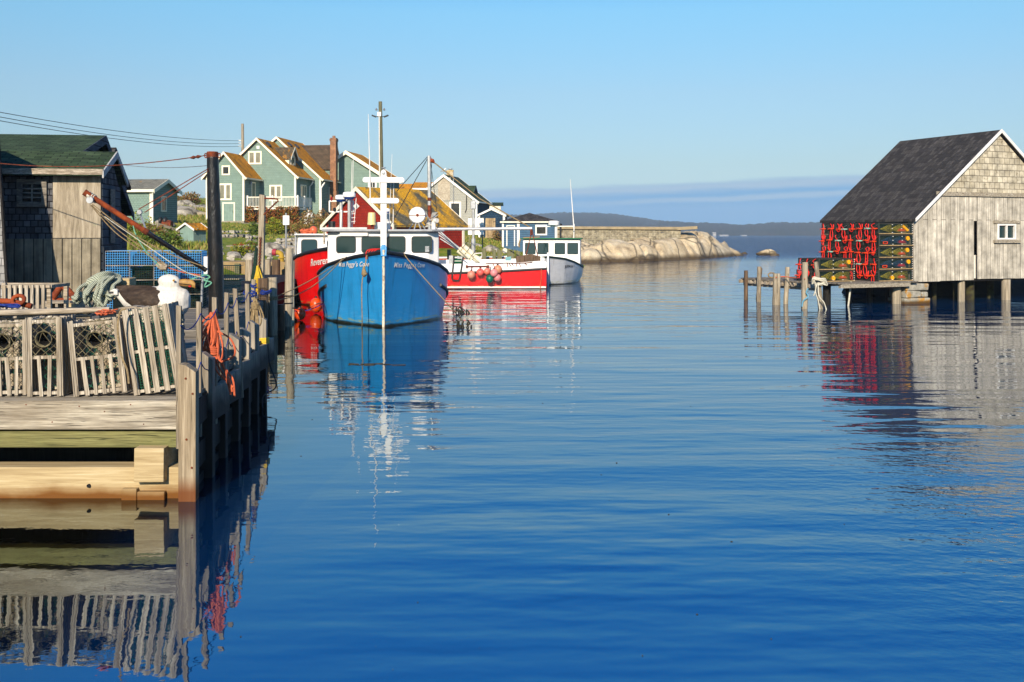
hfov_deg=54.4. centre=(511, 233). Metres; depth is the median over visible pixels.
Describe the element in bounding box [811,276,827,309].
rope coil
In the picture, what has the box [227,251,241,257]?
boulder
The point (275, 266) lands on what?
mooring pile
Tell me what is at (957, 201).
shed
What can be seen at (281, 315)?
mooring pile
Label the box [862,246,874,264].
roped trap
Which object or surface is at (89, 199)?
pulley block
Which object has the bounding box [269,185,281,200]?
window
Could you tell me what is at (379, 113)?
mast
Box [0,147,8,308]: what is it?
shed
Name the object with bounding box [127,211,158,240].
bush
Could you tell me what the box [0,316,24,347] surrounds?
lobster trap
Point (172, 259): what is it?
wire trap
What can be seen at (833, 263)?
roped trap
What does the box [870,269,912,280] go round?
roped trap
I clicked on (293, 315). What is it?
mooring pile
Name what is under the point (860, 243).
roped trap
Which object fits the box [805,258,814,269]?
roped trap
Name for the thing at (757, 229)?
hills
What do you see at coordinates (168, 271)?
wire trap
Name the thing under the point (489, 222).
door
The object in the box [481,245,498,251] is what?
boulder
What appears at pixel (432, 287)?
mooring line
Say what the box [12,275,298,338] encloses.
wharf
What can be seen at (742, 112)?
sky
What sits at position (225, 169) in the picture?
window
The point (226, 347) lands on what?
railing rope
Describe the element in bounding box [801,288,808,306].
rope piece
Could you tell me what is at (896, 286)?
trap platform
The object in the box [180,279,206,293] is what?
wire trap
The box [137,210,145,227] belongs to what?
pulley block
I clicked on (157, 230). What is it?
bush
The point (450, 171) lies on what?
chimney
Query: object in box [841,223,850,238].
roped trap
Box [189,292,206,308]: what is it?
wire trap
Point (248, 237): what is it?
garden wall
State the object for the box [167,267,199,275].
rigging line
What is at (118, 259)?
wire trap
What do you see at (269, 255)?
rubble
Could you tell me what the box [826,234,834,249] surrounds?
roped trap
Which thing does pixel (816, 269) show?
platform post
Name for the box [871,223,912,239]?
roped trap
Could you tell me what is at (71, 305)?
block
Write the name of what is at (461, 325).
seaweed
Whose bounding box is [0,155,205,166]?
stay wire
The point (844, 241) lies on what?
roped trap
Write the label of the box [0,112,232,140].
power line
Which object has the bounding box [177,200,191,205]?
boulder
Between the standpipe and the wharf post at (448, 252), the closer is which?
the standpipe
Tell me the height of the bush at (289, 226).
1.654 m
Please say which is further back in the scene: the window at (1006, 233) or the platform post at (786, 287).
the window at (1006, 233)
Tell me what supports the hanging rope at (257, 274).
hanging from the bracket post at (262, 214)
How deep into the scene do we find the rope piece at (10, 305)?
12.33 m
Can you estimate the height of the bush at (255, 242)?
1.210 m
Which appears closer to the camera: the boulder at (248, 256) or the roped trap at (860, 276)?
the roped trap at (860, 276)
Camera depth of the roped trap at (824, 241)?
43.53 m
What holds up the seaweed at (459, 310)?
hanging from the mooring line
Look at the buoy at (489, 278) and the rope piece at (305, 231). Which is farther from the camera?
the buoy at (489, 278)
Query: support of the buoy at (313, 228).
on the fishing boat at (310, 258)
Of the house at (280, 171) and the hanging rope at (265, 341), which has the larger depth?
the house at (280, 171)
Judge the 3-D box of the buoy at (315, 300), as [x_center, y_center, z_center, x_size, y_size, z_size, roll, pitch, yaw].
[-7.155,2.575,36.340,0.441,0.601,0.441,0,0,0]
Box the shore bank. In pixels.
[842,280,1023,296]
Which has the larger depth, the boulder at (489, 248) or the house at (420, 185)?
the house at (420, 185)
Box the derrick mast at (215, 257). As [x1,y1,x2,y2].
[204,151,223,318]
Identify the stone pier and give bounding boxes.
[888,283,929,303]
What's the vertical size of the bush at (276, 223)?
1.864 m
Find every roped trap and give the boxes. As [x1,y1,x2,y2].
[795,269,808,280]
[796,257,833,274]
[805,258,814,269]
[808,270,829,280]
[811,258,854,269]
[812,270,854,281]
[819,234,827,245]
[819,245,852,257]
[820,223,832,238]
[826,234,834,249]
[827,246,837,256]
[828,223,843,238]
[833,246,846,256]
[835,234,841,249]
[836,223,843,233]
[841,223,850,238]
[841,246,854,257]
[842,234,851,244]
[847,234,858,250]
[847,246,858,261]
[849,223,860,233]
[849,269,858,279]
[850,257,863,273]
[855,246,869,262]
[855,257,871,273]
[856,223,867,239]
[856,234,867,250]
[856,269,865,280]
[861,257,898,275]
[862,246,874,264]
[863,223,874,236]
[863,234,871,245]
[864,269,887,280]
[869,246,912,257]
[870,234,913,251]
[870,258,912,273]
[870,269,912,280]
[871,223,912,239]
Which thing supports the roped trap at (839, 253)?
on the roped trap
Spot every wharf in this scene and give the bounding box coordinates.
[0,279,274,501]
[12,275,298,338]
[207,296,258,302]
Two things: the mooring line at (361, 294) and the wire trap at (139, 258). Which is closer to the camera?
the wire trap at (139, 258)
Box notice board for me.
[468,217,483,247]
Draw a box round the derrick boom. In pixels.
[82,190,207,271]
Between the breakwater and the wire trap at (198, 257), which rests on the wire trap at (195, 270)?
the wire trap at (198, 257)
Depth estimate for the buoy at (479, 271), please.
51.85 m
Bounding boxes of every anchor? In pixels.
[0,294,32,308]
[52,287,74,299]
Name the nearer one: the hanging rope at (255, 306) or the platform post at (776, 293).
the hanging rope at (255, 306)
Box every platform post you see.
[744,270,747,299]
[756,266,761,301]
[772,273,780,304]
[783,267,789,303]
[801,262,807,308]
[814,262,823,308]
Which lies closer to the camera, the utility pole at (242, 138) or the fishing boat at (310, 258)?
the fishing boat at (310, 258)
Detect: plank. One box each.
[118,305,146,308]
[280,244,294,248]
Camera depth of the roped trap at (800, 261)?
41.24 m
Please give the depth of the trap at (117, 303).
14.20 m
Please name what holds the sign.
on the ground at (233, 240)
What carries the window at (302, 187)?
in the house at (280, 171)
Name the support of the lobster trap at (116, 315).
on the lobster trap
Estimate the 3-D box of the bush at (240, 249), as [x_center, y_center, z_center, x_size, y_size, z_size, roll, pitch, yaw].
[-14.094,0.864,52.305,1.504,1.192,0.805,0,0,0]
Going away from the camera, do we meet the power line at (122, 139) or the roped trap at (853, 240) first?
the roped trap at (853, 240)
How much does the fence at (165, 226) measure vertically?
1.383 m
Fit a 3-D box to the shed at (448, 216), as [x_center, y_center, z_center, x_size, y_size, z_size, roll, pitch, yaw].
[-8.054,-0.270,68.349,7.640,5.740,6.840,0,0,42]
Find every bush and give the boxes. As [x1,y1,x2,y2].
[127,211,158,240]
[130,228,183,247]
[140,222,168,233]
[177,191,201,204]
[229,240,254,255]
[247,221,265,234]
[248,237,257,251]
[265,224,275,234]
[268,217,284,234]
[279,219,297,233]
[288,218,322,235]
[297,208,328,228]
[491,231,501,240]
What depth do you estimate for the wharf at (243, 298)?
27.43 m
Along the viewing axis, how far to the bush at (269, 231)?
79.99 m
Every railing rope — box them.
[180,287,254,329]
[198,321,248,369]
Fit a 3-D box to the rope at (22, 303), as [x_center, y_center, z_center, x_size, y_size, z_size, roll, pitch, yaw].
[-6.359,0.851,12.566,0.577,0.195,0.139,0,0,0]
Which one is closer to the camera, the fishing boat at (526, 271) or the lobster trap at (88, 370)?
the lobster trap at (88, 370)
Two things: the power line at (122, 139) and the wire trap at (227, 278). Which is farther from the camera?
the power line at (122, 139)
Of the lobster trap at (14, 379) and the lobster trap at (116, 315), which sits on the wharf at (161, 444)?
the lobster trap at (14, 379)
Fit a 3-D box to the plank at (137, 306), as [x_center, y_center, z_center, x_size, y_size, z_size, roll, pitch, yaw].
[-4.638,0.924,12.300,0.378,0.077,0.229,0,0,0]
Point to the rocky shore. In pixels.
(688, 245)
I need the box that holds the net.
[250,247,257,291]
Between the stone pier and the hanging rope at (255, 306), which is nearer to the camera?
the hanging rope at (255, 306)
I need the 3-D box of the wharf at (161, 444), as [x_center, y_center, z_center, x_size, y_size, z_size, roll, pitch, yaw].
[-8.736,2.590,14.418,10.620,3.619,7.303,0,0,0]
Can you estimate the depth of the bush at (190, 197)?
126.04 m
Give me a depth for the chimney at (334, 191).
109.18 m
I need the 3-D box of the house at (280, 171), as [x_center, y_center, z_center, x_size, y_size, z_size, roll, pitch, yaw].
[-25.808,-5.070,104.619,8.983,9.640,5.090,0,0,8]
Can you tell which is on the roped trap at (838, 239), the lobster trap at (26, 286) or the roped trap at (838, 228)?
the roped trap at (838, 228)
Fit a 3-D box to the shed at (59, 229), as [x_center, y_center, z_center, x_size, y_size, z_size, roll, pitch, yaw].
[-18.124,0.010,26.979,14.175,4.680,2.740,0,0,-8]
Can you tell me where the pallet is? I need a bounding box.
[45,300,84,318]
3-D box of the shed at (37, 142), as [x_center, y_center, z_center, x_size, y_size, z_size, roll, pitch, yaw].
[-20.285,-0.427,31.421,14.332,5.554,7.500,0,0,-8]
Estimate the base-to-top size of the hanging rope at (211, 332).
1.049 m
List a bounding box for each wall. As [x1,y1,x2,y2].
[222,230,294,244]
[437,177,450,200]
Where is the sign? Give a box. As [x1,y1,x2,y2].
[283,213,288,248]
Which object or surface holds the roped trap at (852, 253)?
on the roped trap at (851, 263)
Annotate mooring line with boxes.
[262,344,276,407]
[269,296,277,299]
[277,259,341,300]
[278,256,346,295]
[293,302,323,309]
[361,252,367,326]
[404,254,461,319]
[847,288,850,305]
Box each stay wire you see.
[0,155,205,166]
[126,165,206,167]
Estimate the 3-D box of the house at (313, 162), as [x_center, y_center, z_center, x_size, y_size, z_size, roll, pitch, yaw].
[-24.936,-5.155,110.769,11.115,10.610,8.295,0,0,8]
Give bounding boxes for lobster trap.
[0,283,69,329]
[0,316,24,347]
[0,319,42,395]
[17,313,105,348]
[25,315,75,396]
[67,316,132,396]
[99,309,184,347]
[122,301,187,395]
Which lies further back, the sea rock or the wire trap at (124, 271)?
the sea rock
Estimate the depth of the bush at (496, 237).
89.19 m
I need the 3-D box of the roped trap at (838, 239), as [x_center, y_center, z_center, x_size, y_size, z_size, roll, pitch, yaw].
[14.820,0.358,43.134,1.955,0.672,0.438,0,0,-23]
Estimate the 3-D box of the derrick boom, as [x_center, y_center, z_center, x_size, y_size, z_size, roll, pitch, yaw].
[-7.639,-0.043,20.810,2.480,1.736,0.132,0,0,-26]
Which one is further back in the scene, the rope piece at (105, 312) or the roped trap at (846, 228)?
the roped trap at (846, 228)
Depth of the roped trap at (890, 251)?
41.03 m
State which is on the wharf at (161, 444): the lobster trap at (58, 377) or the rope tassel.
the lobster trap at (58, 377)
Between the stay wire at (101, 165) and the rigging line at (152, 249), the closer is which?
the rigging line at (152, 249)
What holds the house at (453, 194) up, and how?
on the ground at (233, 240)
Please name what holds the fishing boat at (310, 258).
on the water at (834, 490)
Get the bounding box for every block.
[69,303,74,307]
[86,191,97,203]
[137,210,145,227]
[155,262,167,270]
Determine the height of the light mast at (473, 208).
4.250 m
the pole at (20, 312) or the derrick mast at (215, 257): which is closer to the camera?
the pole at (20, 312)
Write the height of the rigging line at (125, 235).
1.250 m
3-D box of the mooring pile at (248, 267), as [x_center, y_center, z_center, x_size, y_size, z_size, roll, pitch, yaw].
[-10.568,2.474,40.000,0.315,2.854,0.300,0,0,0]
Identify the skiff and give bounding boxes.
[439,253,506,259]
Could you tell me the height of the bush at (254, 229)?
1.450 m
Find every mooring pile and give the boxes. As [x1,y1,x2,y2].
[245,260,252,280]
[258,278,268,336]
[265,259,270,274]
[268,277,277,335]
[272,259,279,274]
[277,304,284,330]
[284,248,292,326]
[292,261,294,322]
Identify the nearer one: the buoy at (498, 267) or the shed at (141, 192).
the buoy at (498, 267)
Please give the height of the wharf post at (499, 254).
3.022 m
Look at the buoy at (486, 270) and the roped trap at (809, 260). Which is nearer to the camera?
the roped trap at (809, 260)
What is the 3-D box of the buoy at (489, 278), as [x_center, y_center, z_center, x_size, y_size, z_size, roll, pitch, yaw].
[-1.147,2.121,51.880,0.401,0.862,0.447,0,0,43]
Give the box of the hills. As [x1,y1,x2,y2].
[507,212,854,235]
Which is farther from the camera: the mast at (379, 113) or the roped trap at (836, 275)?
the mast at (379, 113)
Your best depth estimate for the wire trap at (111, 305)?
23.97 m
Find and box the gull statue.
[108,274,195,312]
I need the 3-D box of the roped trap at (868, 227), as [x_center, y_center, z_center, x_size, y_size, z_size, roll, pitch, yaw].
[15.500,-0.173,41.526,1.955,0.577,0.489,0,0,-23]
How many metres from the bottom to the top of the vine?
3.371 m
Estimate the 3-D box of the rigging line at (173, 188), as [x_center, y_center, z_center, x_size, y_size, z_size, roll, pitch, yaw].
[-7.179,-0.959,21.140,1.422,0.909,0.021,0,0,-22]
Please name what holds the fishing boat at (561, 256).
on the water at (834, 490)
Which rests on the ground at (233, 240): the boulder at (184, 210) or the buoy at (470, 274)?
the boulder at (184, 210)
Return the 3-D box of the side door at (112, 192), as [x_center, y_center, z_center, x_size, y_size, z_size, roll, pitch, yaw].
[-11.201,-0.500,27.926,0.030,1.500,0.450,0,0,-8]
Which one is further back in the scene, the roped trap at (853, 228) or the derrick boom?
the roped trap at (853, 228)
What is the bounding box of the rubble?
[223,243,294,260]
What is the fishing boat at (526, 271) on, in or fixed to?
on the water at (834, 490)
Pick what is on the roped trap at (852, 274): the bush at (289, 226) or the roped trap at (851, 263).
the roped trap at (851, 263)
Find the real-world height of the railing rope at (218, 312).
0.156 m
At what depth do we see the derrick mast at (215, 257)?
21.38 m
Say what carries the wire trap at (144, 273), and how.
on the wire trap at (146, 282)
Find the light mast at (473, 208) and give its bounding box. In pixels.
[471,200,475,250]
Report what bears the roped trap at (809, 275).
on the trap platform
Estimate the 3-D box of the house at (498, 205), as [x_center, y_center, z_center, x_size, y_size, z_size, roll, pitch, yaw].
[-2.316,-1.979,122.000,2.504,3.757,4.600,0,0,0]
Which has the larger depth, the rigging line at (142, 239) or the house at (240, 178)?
the house at (240, 178)
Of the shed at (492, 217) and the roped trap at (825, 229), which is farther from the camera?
the shed at (492, 217)
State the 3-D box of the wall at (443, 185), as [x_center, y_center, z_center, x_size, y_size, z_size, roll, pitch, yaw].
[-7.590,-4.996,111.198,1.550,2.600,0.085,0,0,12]
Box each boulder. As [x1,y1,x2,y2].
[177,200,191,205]
[177,206,203,215]
[193,204,205,207]
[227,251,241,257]
[244,253,257,259]
[252,242,284,255]
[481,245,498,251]
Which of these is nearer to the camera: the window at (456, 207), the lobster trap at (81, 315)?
the lobster trap at (81, 315)
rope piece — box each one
[0,304,20,307]
[95,309,117,315]
[117,308,129,383]
[260,289,271,294]
[300,229,312,233]
[365,248,379,258]
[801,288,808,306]
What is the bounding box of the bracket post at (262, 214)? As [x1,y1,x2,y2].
[257,194,278,291]
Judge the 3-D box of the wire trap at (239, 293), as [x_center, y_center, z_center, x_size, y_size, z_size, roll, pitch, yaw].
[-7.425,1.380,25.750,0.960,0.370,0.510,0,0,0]
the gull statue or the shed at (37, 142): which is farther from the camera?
the shed at (37, 142)
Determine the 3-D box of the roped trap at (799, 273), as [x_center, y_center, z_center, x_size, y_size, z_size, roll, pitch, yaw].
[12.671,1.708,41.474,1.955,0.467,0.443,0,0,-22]
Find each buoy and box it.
[296,306,305,319]
[310,225,316,233]
[310,296,321,312]
[467,266,474,278]
[476,266,483,275]
[484,267,489,274]
[486,266,493,282]
[490,266,497,276]
[494,274,500,281]
[495,264,501,273]
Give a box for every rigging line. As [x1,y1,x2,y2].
[90,205,165,265]
[92,204,201,265]
[92,205,164,263]
[104,216,204,278]
[131,217,167,273]
[138,168,208,209]
[144,171,207,212]
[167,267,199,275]
[191,274,211,286]
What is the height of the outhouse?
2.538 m
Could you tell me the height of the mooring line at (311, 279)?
1.107 m
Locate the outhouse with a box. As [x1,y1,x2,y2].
[176,223,206,241]
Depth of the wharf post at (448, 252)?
58.50 m
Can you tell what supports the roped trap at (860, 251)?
on the roped trap at (860, 266)
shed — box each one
[0,134,133,252]
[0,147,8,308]
[1,150,127,301]
[111,147,130,252]
[127,179,182,222]
[320,186,467,248]
[477,208,508,240]
[500,213,558,251]
[820,129,1023,301]
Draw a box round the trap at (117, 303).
[113,277,135,308]
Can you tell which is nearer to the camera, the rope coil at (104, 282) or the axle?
the rope coil at (104, 282)
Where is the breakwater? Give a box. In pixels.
[557,226,696,244]
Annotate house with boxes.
[201,151,263,222]
[239,138,314,219]
[272,137,340,218]
[338,150,402,194]
[399,182,432,189]
[424,171,492,223]
[489,202,502,211]
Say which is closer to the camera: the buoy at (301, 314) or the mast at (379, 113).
the buoy at (301, 314)
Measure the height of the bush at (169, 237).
1.367 m
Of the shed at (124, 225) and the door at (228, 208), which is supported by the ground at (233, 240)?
the shed at (124, 225)
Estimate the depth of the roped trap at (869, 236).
41.21 m
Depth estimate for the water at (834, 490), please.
10.40 m
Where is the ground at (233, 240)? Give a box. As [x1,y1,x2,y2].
[127,198,584,274]
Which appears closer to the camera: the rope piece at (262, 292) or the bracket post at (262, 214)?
the rope piece at (262, 292)
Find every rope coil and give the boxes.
[71,271,121,306]
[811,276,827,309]
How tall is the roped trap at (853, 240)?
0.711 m
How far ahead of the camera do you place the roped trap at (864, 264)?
41.19 m
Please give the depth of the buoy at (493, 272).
51.61 m
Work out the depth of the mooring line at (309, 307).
32.75 m
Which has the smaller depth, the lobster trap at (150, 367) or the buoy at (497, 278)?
the lobster trap at (150, 367)
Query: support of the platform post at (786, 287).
in the water at (834, 490)
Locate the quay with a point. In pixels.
(238, 269)
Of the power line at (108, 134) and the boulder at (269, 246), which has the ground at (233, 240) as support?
the boulder at (269, 246)
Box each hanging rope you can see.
[202,311,235,396]
[243,283,256,304]
[250,297,263,325]
[254,265,261,293]
[259,337,269,343]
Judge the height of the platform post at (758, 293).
2.006 m
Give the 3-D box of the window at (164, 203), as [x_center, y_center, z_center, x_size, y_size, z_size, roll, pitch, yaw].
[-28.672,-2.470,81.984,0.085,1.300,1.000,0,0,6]
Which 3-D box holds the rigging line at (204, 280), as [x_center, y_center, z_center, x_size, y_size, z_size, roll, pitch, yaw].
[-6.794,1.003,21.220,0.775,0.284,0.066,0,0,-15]
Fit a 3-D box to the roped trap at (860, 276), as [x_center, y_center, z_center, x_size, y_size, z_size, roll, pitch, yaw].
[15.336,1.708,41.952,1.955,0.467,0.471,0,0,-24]
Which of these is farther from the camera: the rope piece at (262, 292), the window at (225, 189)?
the window at (225, 189)
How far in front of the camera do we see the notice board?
66.00 m
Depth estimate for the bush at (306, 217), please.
91.59 m
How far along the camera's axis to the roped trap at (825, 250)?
43.55 m
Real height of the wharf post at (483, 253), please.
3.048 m
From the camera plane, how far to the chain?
32.93 m
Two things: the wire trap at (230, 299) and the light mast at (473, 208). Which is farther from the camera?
the light mast at (473, 208)
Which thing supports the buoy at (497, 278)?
hanging from the fishing boat at (526, 271)
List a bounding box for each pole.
[0,307,110,315]
[238,124,243,151]
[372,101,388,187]
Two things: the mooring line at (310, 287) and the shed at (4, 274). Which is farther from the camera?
the mooring line at (310, 287)
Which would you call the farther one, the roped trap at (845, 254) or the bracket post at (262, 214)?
the roped trap at (845, 254)
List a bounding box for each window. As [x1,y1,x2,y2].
[17,179,46,206]
[161,196,166,211]
[220,183,231,199]
[222,165,229,174]
[248,151,261,163]
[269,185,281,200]
[300,184,305,198]
[368,183,376,187]
[449,202,460,216]
[535,225,546,234]
[993,221,1020,242]
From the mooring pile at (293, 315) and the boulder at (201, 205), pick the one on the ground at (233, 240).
the boulder at (201, 205)
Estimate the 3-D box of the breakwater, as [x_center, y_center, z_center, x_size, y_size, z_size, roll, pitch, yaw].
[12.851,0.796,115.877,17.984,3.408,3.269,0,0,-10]
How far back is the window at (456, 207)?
110.91 m
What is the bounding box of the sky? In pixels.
[0,0,1023,224]
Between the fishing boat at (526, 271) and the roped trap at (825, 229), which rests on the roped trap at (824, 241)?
the roped trap at (825, 229)
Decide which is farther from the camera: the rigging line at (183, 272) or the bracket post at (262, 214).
the bracket post at (262, 214)
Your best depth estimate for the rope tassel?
30.68 m
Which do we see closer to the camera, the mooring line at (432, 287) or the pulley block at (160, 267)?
the pulley block at (160, 267)
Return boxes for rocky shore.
[557,231,746,262]
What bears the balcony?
attached to the house at (280, 171)
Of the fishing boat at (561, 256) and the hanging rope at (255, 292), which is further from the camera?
the fishing boat at (561, 256)
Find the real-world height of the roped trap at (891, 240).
0.771 m
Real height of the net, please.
1.770 m
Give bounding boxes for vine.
[245,206,299,223]
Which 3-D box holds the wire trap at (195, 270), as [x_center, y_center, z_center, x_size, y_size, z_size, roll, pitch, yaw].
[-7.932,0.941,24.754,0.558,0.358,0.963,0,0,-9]
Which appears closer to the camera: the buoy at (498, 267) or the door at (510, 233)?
the buoy at (498, 267)
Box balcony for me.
[247,195,311,222]
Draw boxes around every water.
[0,236,1023,681]
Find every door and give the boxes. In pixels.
[110,189,114,242]
[224,204,233,220]
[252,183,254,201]
[485,218,494,237]
[507,226,513,245]
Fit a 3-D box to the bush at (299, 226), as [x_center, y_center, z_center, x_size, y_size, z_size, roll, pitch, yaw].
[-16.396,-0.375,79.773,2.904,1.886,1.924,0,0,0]
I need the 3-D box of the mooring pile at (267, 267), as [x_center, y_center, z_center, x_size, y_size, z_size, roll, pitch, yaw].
[-11.670,2.561,47.400,0.382,2.681,0.351,0,0,0]
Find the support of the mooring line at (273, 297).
attached to the mooring pile at (272, 318)
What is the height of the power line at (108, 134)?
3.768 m
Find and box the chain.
[258,237,261,267]
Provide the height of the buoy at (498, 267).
0.513 m
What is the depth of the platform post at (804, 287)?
38.50 m
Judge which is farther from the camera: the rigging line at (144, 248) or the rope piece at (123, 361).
the rigging line at (144, 248)
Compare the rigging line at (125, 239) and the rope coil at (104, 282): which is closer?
the rope coil at (104, 282)
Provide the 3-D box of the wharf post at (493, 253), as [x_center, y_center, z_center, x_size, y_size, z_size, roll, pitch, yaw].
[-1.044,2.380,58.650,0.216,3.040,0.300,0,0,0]
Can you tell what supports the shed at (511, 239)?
on the ground at (233, 240)
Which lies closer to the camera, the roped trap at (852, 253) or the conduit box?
the conduit box
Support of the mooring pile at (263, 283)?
in the water at (834, 490)
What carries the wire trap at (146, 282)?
on the wire trap
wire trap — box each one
[105,250,136,265]
[105,265,137,277]
[107,300,112,309]
[130,250,159,265]
[130,265,157,279]
[136,280,157,285]
[154,250,182,264]
[154,265,183,279]
[178,250,206,264]
[178,265,206,279]
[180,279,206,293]
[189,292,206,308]
[207,265,242,279]
[207,280,244,294]
[229,294,243,304]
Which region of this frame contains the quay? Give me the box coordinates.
[223,260,284,274]
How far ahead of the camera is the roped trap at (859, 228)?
41.63 m
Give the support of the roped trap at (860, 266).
on the roped trap at (860, 276)
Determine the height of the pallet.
0.637 m
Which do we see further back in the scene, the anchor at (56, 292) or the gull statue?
the anchor at (56, 292)
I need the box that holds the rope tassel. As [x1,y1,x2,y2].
[361,266,367,276]
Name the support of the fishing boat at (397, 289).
on the water at (834, 490)
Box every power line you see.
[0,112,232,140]
[0,120,238,146]
[1,117,238,143]
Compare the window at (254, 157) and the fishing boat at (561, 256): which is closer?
the fishing boat at (561, 256)
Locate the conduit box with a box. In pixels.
[200,257,207,306]
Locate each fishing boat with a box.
[293,232,327,305]
[317,114,448,326]
[391,156,546,288]
[518,179,583,285]
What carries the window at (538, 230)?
in the shed at (511, 239)
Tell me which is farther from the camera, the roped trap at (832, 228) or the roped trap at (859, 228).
the roped trap at (832, 228)
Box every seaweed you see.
[455,306,469,312]
[456,320,471,327]
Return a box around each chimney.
[329,136,338,214]
[446,169,453,175]
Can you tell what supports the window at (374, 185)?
in the house at (357, 168)
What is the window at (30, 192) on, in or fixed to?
in the shed at (59, 229)
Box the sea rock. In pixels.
[756,249,776,254]
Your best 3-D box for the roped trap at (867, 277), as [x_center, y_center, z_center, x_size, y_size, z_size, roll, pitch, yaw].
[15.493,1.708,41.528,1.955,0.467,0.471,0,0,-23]
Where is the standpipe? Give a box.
[272,249,284,261]
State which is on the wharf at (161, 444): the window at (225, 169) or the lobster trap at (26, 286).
the lobster trap at (26, 286)
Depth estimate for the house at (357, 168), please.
111.94 m
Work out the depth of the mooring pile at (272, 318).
28.39 m
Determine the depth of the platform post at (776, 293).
40.67 m
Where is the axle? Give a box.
[158,217,172,226]
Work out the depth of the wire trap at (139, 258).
24.28 m
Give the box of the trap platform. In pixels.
[739,277,917,304]
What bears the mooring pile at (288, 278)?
in the water at (834, 490)
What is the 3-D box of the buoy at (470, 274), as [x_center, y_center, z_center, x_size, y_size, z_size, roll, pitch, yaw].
[-2.128,2.026,51.952,0.430,0.676,0.433,0,0,0]
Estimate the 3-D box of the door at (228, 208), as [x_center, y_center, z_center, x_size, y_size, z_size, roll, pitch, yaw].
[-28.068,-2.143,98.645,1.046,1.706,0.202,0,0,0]
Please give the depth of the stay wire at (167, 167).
23.57 m
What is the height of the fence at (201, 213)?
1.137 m
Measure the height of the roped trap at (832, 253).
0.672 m
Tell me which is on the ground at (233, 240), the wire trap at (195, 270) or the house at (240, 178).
the house at (240, 178)
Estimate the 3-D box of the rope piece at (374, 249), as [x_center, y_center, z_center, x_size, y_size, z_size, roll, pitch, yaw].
[-4.265,0.621,31.166,0.650,0.329,0.238,0,0,-34]
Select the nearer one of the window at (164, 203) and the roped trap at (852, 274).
the roped trap at (852, 274)
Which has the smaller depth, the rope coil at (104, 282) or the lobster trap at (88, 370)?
the lobster trap at (88, 370)
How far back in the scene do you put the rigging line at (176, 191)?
21.14 m
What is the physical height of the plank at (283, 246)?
0.287 m
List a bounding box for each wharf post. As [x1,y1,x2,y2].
[447,249,450,259]
[482,248,485,258]
[492,249,495,258]
[497,249,501,258]

